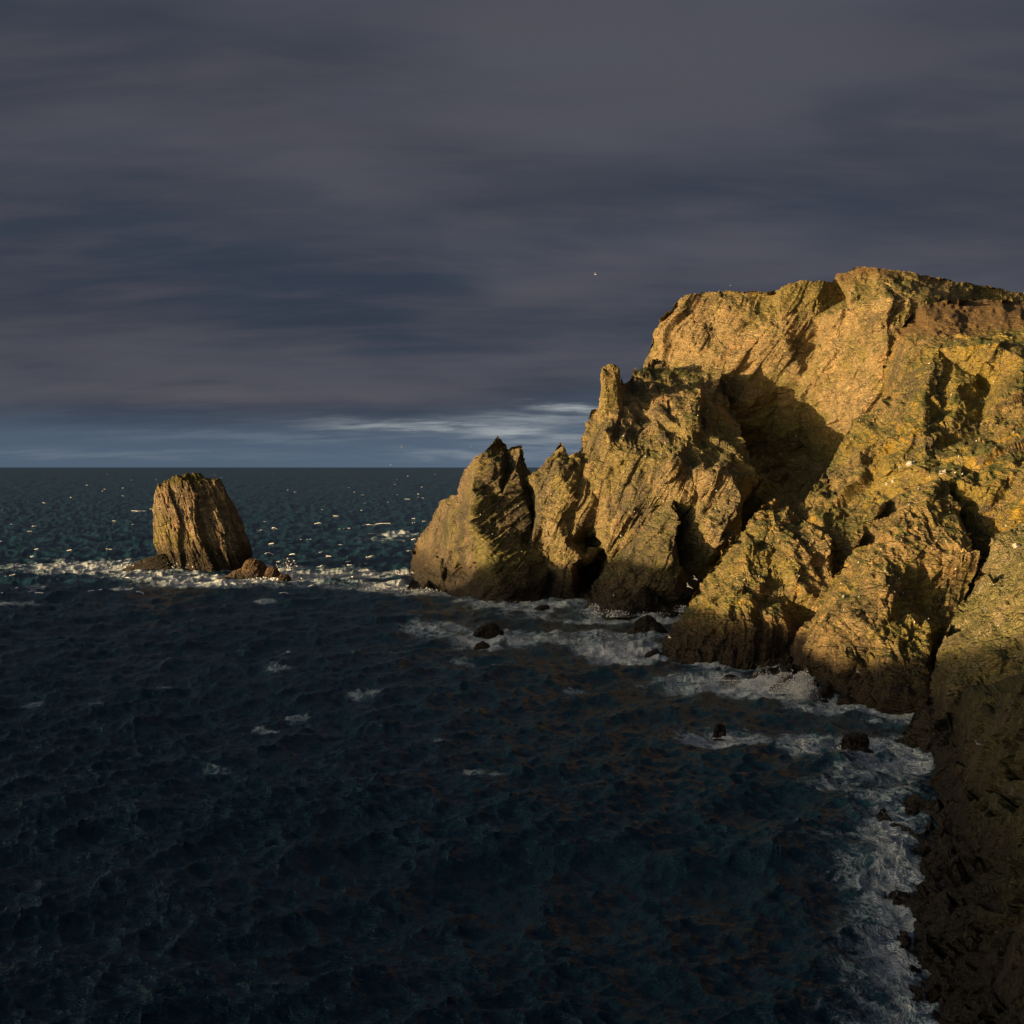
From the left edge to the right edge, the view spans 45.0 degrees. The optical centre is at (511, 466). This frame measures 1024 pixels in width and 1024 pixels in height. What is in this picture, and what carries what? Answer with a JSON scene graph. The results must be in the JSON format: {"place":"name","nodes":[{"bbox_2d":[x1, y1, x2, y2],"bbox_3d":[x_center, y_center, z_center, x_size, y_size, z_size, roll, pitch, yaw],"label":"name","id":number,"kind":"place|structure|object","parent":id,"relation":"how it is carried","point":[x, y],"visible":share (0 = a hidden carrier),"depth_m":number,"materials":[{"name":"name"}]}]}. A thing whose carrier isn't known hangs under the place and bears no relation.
{"place":"outdoors","nodes":[
{"label":"outdoors","id":0,"kind":"place"},
{"bbox_2d":[0,467,941,1023],"bbox_3d":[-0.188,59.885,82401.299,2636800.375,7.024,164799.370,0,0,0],"label":"sea","id":1,"kind":"structure","parent":0,"point":[332,795],"depth_m":219.99,"materials":[{"name":"liquid"}]},
{"bbox_2d":[122,554,173,570],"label":"rock ledge","id":2,"kind":"object","parent":1,"relation":"in","point":[159,561],"visible":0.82,"depth_m":719.06,"materials":[{"name":"brown stone"}]},
{"bbox_2d":[152,473,252,571],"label":"sea stack","id":3,"kind":"object","parent":1,"relation":"in","point":[198,525],"visible":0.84,"depth_m":721.81,"materials":[{"name":"brown stone"}]},
{"bbox_2d":[1,477,450,596],"bbox_3d":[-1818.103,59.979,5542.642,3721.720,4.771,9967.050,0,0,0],"label":"whitecaps","id":4,"kind":"object","parent":1,"relation":"on","point":[266,565],"visible":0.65,"depth_m":741.85,"materials":[{"name":"white liquid"}]},
{"bbox_2d":[227,568,244,579],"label":"boulder","id":5,"kind":"object","parent":1,"relation":"in","point":[236,574],"visible":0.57,"depth_m":663.03,"materials":[{"name":"brown stone"}]},
{"bbox_2d":[241,558,266,578],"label":"boulder","id":6,"kind":"object","parent":1,"relation":"in","point":[253,568],"visible":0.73,"depth_m":662.77,"materials":[{"name":"brown stone"}]},
{"bbox_2d":[264,566,280,578],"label":"boulder","id":7,"kind":"object","parent":1,"relation":"in","point":[273,572],"visible":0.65,"depth_m":659.19,"materials":[{"name":"brown stone"}]},
{"bbox_2d":[105,558,441,592],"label":"spray","id":8,"kind":"object","parent":1,"relation":"on","point":[394,572],"visible":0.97,"depth_m":599.11,"materials":[{"name":"white liquid"}]},
{"bbox_2d":[278,574,290,581],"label":"boulder","id":9,"kind":"object","parent":1,"relation":"in","point":[284,577],"visible":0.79,"depth_m":650.87,"materials":[{"name":"brown stone"}]},
{"bbox_2d":[406,555,446,593],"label":"headland toe","id":10,"kind":"object","parent":1,"relation":"in","point":[431,573],"visible":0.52,"depth_m":613.42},
{"bbox_2d":[409,436,549,603],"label":"headland","id":11,"kind":"structure","parent":1,"relation":"in","point":[501,563],"depth_m":582.01,"materials":[{"name":"brown stone"}]},
{"bbox_2d":[473,641,489,649],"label":"sea rock","id":12,"kind":"object","parent":1,"relation":"in","point":[481,645],"visible":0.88,"depth_m":414.97,"materials":[{"name":"brown stone"}]},
{"bbox_2d":[473,622,503,638],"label":"sea rock","id":13,"kind":"object","parent":1,"relation":"in","point":[489,630],"visible":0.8,"depth_m":444.00,"materials":[{"name":"brown stone"}]},
{"bbox_2d":[534,604,549,610],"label":"sea rock","id":14,"kind":"object","parent":1,"relation":"in","point":[542,607],"visible":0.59,"depth_m":509.93,"materials":[{"name":"brown stone"}]},
{"bbox_2d":[471,600,687,616],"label":"spray","id":15,"kind":"object","parent":1,"relation":"on","point":[594,612],"visible":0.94,"depth_m":498.80,"materials":[{"name":"white liquid"}]},
{"bbox_2d":[627,614,667,634],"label":"sea rock","id":16,"kind":"object","parent":1,"relation":"in","point":[646,623],"visible":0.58,"depth_m":440.73,"materials":[{"name":"brown stone"}]},
{"bbox_2d":[644,649,660,657],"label":"sea rock","id":17,"kind":"object","parent":1,"relation":"in","point":[649,654],"visible":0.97,"depth_m":397.45,"materials":[{"name":"brown stone"}]},
{"bbox_2d":[711,723,726,740],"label":"sea rock","id":18,"kind":"object","parent":1,"relation":"in","point":[719,730],"visible":0.9,"depth_m":278.33,"materials":[{"name":"brown stone"}]},
{"bbox_2d":[719,674,739,685],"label":"sea rock","id":19,"kind":"object","parent":1,"relation":"in","point":[731,677],"visible":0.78,"depth_m":346.58,"materials":[{"name":"brown stone"}]},
{"bbox_2d":[661,499,833,669],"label":"broken buttress","id":20,"kind":"structure","parent":1,"relation":"in","point":[747,623],"depth_m":398.53,"materials":[{"name":"brown stone"}]},
{"bbox_2d":[709,666,821,699],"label":"spray","id":21,"kind":"object","parent":1,"relation":"on","point":[804,689],"visible":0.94,"depth_m":324.69,"materials":[{"name":"white liquid"}]},
{"bbox_2d":[747,656,798,681],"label":"rock ledge","id":22,"kind":"object","parent":1,"relation":"in","point":[785,666],"visible":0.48,"depth_m":344.11,"materials":[{"name":"brown stone"}]},
{"bbox_2d":[769,674,801,695],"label":"sea rock","id":23,"kind":"object","parent":1,"relation":"in","point":[784,680],"visible":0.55,"depth_m":329.65,"materials":[{"name":"brown stone"}]},
{"bbox_2d":[711,736,929,765],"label":"spray","id":24,"kind":"object","parent":1,"relation":"on","point":[803,747],"visible":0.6,"depth_m":261.52,"materials":[{"name":"white liquid"}]},
{"bbox_2d":[841,733,869,750],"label":"sea rock","id":25,"kind":"object","parent":1,"relation":"in","point":[852,741],"visible":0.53,"depth_m":257.66,"materials":[{"name":"brown stone"}]},
{"bbox_2d":[854,747,873,752],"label":"sea rock","id":26,"kind":"object","parent":1,"relation":"in","point":[865,750],"visible":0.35,"depth_m":255.02,"materials":[{"name":"brown stone"}]},
{"bbox_2d":[790,477,980,714],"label":"hollow buttress","id":27,"kind":"structure","parent":1,"relation":"in","point":[880,640],"depth_m":346.73,"materials":[{"name":"brown stone"}]},
{"bbox_2d":[0,0,1023,466],"label":"sky","id":28,"kind":"structure","parent":0,"point":[234,233],"materials":[{"name":"grey"}]},
{"bbox_2d":[524,358,756,599],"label":"ridge cliff","id":29,"kind":"structure","parent":0,"point":[597,488],"depth_m":570.52,"materials":[{"name":"brown stone"}]},
{"bbox_2d":[583,499,705,619],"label":"foot buttress","id":30,"kind":"structure","parent":0,"point":[642,571],"depth_m":515.78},
{"bbox_2d":[643,266,1023,531],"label":"back cliff","id":31,"kind":"structure","parent":0,"point":[800,363],"depth_m":646.04,"materials":[{"name":"brown stone"}]},
{"bbox_2d":[797,298,1023,594],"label":"cliff","id":32,"kind":"structure","parent":0,"point":[851,492],"depth_m":461.08,"materials":[{"name":"brown stone"}]},
{"bbox_2d":[906,461,914,465],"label":"pale stone","id":33,"kind":"object","parent":32,"relation":"on","point":[909,463],"visible":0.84,"depth_m":429.78,"materials":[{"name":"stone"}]},
{"bbox_2d":[989,416,1002,428],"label":"boulder","id":34,"kind":"object","parent":32,"relation":"on","point":[996,421],"visible":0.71,"depth_m":448.01,"materials":[{"name":"brown stone"}]},
{"bbox_2d":[873,673,1023,1023],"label":"shadow cliff","id":35,"kind":"structure","parent":0,"point":[965,902],"depth_m":164.68,"materials":[{"name":"brown stone"}]},
{"bbox_2d":[894,522,1023,753],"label":"slab cliff","id":36,"kind":"structure","parent":0,"point":[979,646],"depth_m":281.68,"materials":[{"name":"brown stone"}]},
{"bbox_2d":[1012,543,1019,548],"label":"pale stone","id":37,"kind":"object","parent":36,"relation":"on","point":[1015,545],"visible":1,"depth_m":323.38,"materials":[{"name":"stone"}]}
]}

